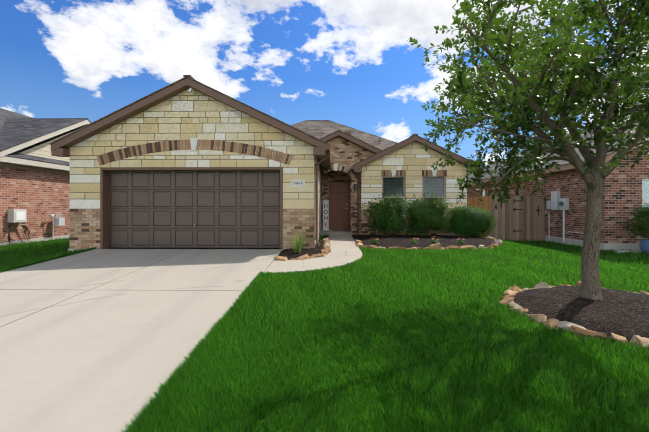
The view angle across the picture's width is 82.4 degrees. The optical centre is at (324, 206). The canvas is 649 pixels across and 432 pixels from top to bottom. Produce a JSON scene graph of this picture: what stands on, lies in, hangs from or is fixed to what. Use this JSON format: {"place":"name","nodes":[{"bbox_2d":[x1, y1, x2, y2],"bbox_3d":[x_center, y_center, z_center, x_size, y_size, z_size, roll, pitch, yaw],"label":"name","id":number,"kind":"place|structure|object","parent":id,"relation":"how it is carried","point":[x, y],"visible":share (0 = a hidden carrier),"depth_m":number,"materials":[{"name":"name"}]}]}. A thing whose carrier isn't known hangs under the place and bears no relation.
{"place":"outdoors","nodes":[
{"label":"outdoors","id":0,"kind":"place"},
{"bbox_2d":[68,89,466,250],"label":"house walls","id":1,"kind":"structure","parent":0,"point":[186,114],"depth_m":10.03,"materials":[{"name":"beige stone"}]},
{"bbox_2d":[109,171,279,247],"bbox_3d":[-3.593,0.067,10.290,4.870,2.155,0.046,0,0,1],"label":"garage door","id":2,"kind":"structure","parent":1,"relation":"in","point":[225,209],"depth_m":10.27,"materials":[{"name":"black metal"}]},
{"bbox_2d":[109,224,239,247],"bbox_3d":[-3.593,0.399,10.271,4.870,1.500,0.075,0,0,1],"label":"garage door seal","id":3,"kind":"object","parent":2,"relation":"attached to","point":[162,247],"visible":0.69,"depth_m":10.28,"materials":[{"name":"black rubber"}]},
{"bbox_2d":[97,138,291,165],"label":"brick arch","id":4,"kind":"structure","parent":1,"relation":"attached to","point":[161,146],"depth_m":9.97,"materials":[{"name":"beige brick"}]},
{"bbox_2d":[50,75,476,245],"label":"house roof","id":5,"kind":"structure","parent":1,"relation":"on","point":[317,134],"depth_m":9.91,"materials":[{"name":"brown"}]},
{"bbox_2d":[329,182,349,229],"bbox_3d":[0.657,0.004,16.371,0.930,2.130,0.176,0,0,1],"label":"front door frame","id":6,"kind":"object","parent":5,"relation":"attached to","point":[347,204],"visible":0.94,"depth_m":16.32,"materials":[{"name":"paint"}]},
{"bbox_2d":[330,184,348,229],"bbox_3d":[0.657,0.014,16.362,0.830,2.050,0.046,0,0,1],"label":"front door","id":7,"kind":"structure","parent":6,"relation":"attached to","point":[339,202],"depth_m":16.34,"materials":[{"name":"paint"}]},
{"bbox_2d":[382,176,404,214],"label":"window","id":8,"kind":"structure","parent":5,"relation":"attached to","point":[395,184],"depth_m":15.05,"materials":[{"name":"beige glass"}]},
{"bbox_2d":[423,176,445,214],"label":"window","id":9,"kind":"structure","parent":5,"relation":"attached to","point":[436,184],"depth_m":15.02,"materials":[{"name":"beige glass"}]},
{"bbox_2d":[291,179,304,186],"bbox_3d":[-0.715,-0.621,9.919,0.380,0.200,0.037,0,0,1],"label":"house number plaque","id":10,"kind":"object","parent":1,"relation":"attached to","point":[297,182],"visible":1,"depth_m":9.91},
{"bbox_2d":[0,235,648,431],"bbox_3d":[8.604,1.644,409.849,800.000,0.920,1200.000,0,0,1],"label":"lawn","id":11,"kind":"structure","parent":0,"point":[618,261],"depth_m":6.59,"materials":[{"name":"plant"}]},
{"bbox_2d":[0,108,90,245],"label":"neighbor house","id":12,"kind":"structure","parent":11,"relation":"on","point":[34,177],"depth_m":13.55,"materials":[{"name":"red brick"}]},
{"bbox_2d":[0,209,64,244],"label":"hose reel and gas meter","id":13,"kind":"object","parent":12,"relation":"attached to","point":[17,215],"visible":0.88,"depth_m":12.56,"materials":[{"name":"grey plastic"}]},
{"bbox_2d":[0,249,282,431],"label":"concrete driveway","id":14,"kind":"structure","parent":11,"relation":"on","point":[99,340],"depth_m":4.37,"materials":[{"name":"beige concrete"}]},
{"bbox_2d":[279,240,323,259],"bbox_3d":[-0.512,1.234,10.544,1.160,0.297,4.218,0,0,1],"label":"mulch bed","id":15,"kind":"object","parent":11,"relation":"on","point":[289,253],"visible":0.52,"depth_m":9.25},
{"bbox_2d":[280,226,313,252],"bbox_3d":[-0.648,0.782,9.297,1.033,0.767,1.010,0,0,-33],"label":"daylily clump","id":16,"kind":"object","parent":15,"relation":"on","point":[298,246],"visible":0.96,"depth_m":9.15,"materials":[{"name":"green plant"}]},
{"bbox_2d":[274,238,330,260],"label":"edging stones","id":17,"kind":"object","parent":11,"relation":"on","point":[326,250],"visible":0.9,"depth_m":8.79,"materials":[{"name":"beige stone"}]},
{"bbox_2d":[264,235,361,273],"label":"concrete walkway","id":18,"kind":"structure","parent":11,"relation":"on","point":[343,253],"depth_m":8.39,"materials":[{"name":"beige concrete"}]},
{"bbox_2d":[321,230,351,234],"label":"porch slab","id":19,"kind":"structure","parent":11,"relation":"on","point":[336,232],"depth_m":15.14,"materials":[{"name":"grey concrete"}]},
{"bbox_2d":[352,235,494,249],"bbox_3d":[3.489,1.188,12.440,4.840,0.292,4.798,0,0,1],"label":"mulch bed","id":20,"kind":"object","parent":11,"relation":"on","point":[404,241],"visible":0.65,"depth_m":11.50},
{"bbox_2d":[361,191,412,236],"bbox_3d":[2.205,0.284,13.349,1.797,1.652,1.674,0,0,1],"label":"shrub","id":21,"kind":"object","parent":20,"relation":"on","point":[386,217],"visible":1,"depth_m":13.02,"materials":[{"name":"green plant"}]},
{"bbox_2d":[398,190,455,236],"bbox_3d":[3.578,0.228,13.400,1.998,1.765,1.642,0,0,1],"label":"shrub","id":22,"kind":"object","parent":20,"relation":"on","point":[423,215],"visible":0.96,"depth_m":13.06,"materials":[{"name":"green plant"}]},
{"bbox_2d":[355,236,501,249],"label":"edging stones","id":23,"kind":"object","parent":11,"relation":"on","point":[358,243],"visible":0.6,"depth_m":10.12,"materials":[{"name":"beige stone"}]},
{"bbox_2d":[443,204,497,236],"bbox_3d":[5.131,0.507,13.136,1.888,1.340,1.548,0,0,1],"label":"boxwood shrub","id":24,"kind":"object","parent":11,"relation":"on","point":[470,222],"visible":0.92,"depth_m":12.74,"materials":[{"name":"green plant"}]},
{"bbox_2d":[332,235,634,351],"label":"mulch chips","id":25,"kind":"object","parent":11,"relation":"on","point":[541,323],"visible":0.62,"depth_m":4.60,"materials":[{"name":"brown wood"}]},
{"bbox_2d":[467,196,544,240],"bbox_3d":[6.802,0.477,18.595,2.091,1.845,8.395,0,0,-14],"label":"wood fence","id":26,"kind":"object","parent":11,"relation":"on","point":[510,215],"visible":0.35,"depth_m":14.78,"materials":[{"name":"brown wood"}]},
{"bbox_2d":[408,0,648,299],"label":"oak tree","id":27,"kind":"object","parent":11,"relation":"on","point":[544,97],"visible":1,"depth_m":4.75,"materials":[{"name":"green plant"}]},
{"bbox_2d":[467,121,648,250],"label":"neighbor house","id":28,"kind":"structure","parent":11,"relation":"on","point":[625,189],"depth_m":12.54,"materials":[{"name":"brown brick"}]},
{"bbox_2d":[545,191,579,241],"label":"utility boxes","id":29,"kind":"object","parent":28,"relation":"attached to","point":[556,202],"visible":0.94,"depth_m":13.81,"materials":[{"name":"grey metal"}]},
{"bbox_2d":[499,281,648,347],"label":"tree edging stones","id":30,"kind":"object","parent":11,"relation":"on","point":[542,318],"visible":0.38,"depth_m":4.30,"materials":[{"name":"beige stone"}]},
{"bbox_2d":[512,285,648,343],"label":"mulch ring","id":31,"kind":"object","parent":11,"relation":"on","point":[625,314],"visible":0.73,"depth_m":4.73,"materials":[{"name":"brown wood"}]},
{"bbox_2d":[615,250,643,253],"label":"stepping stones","id":32,"kind":"object","parent":11,"relation":"on","point":[637,251],"visible":0.44,"depth_m":11.01,"materials":[{"name":"stone"}]},
{"bbox_2d":[639,239,648,253],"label":"blue planter","id":33,"kind":"object","parent":11,"relation":"on","point":[644,245],"visible":0.92,"depth_m":10.66,"materials":[{"name":"blue ceramic"}]},
{"bbox_2d":[626,203,648,237],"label":"planter shrub","id":34,"kind":"object","parent":33,"relation":"on","point":[645,226],"visible":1,"depth_m":10.77,"materials":[{"name":"green plant"}]},
{"bbox_2d":[0,0,648,165],"label":"sky","id":35,"kind":"structure","parent":0,"point":[354,64],"materials":[{"name":"blue"}]},
{"bbox_2d":[323,200,328,229],"bbox_3d":[0.058,0.384,16.177,0.240,1.310,0.270,0,0,1],"label":"home sign","id":36,"kind":"object","parent":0,"point":[325,214],"visible":1,"depth_m":16.17,"materials":[{"name":"grey wood"}]}
]}

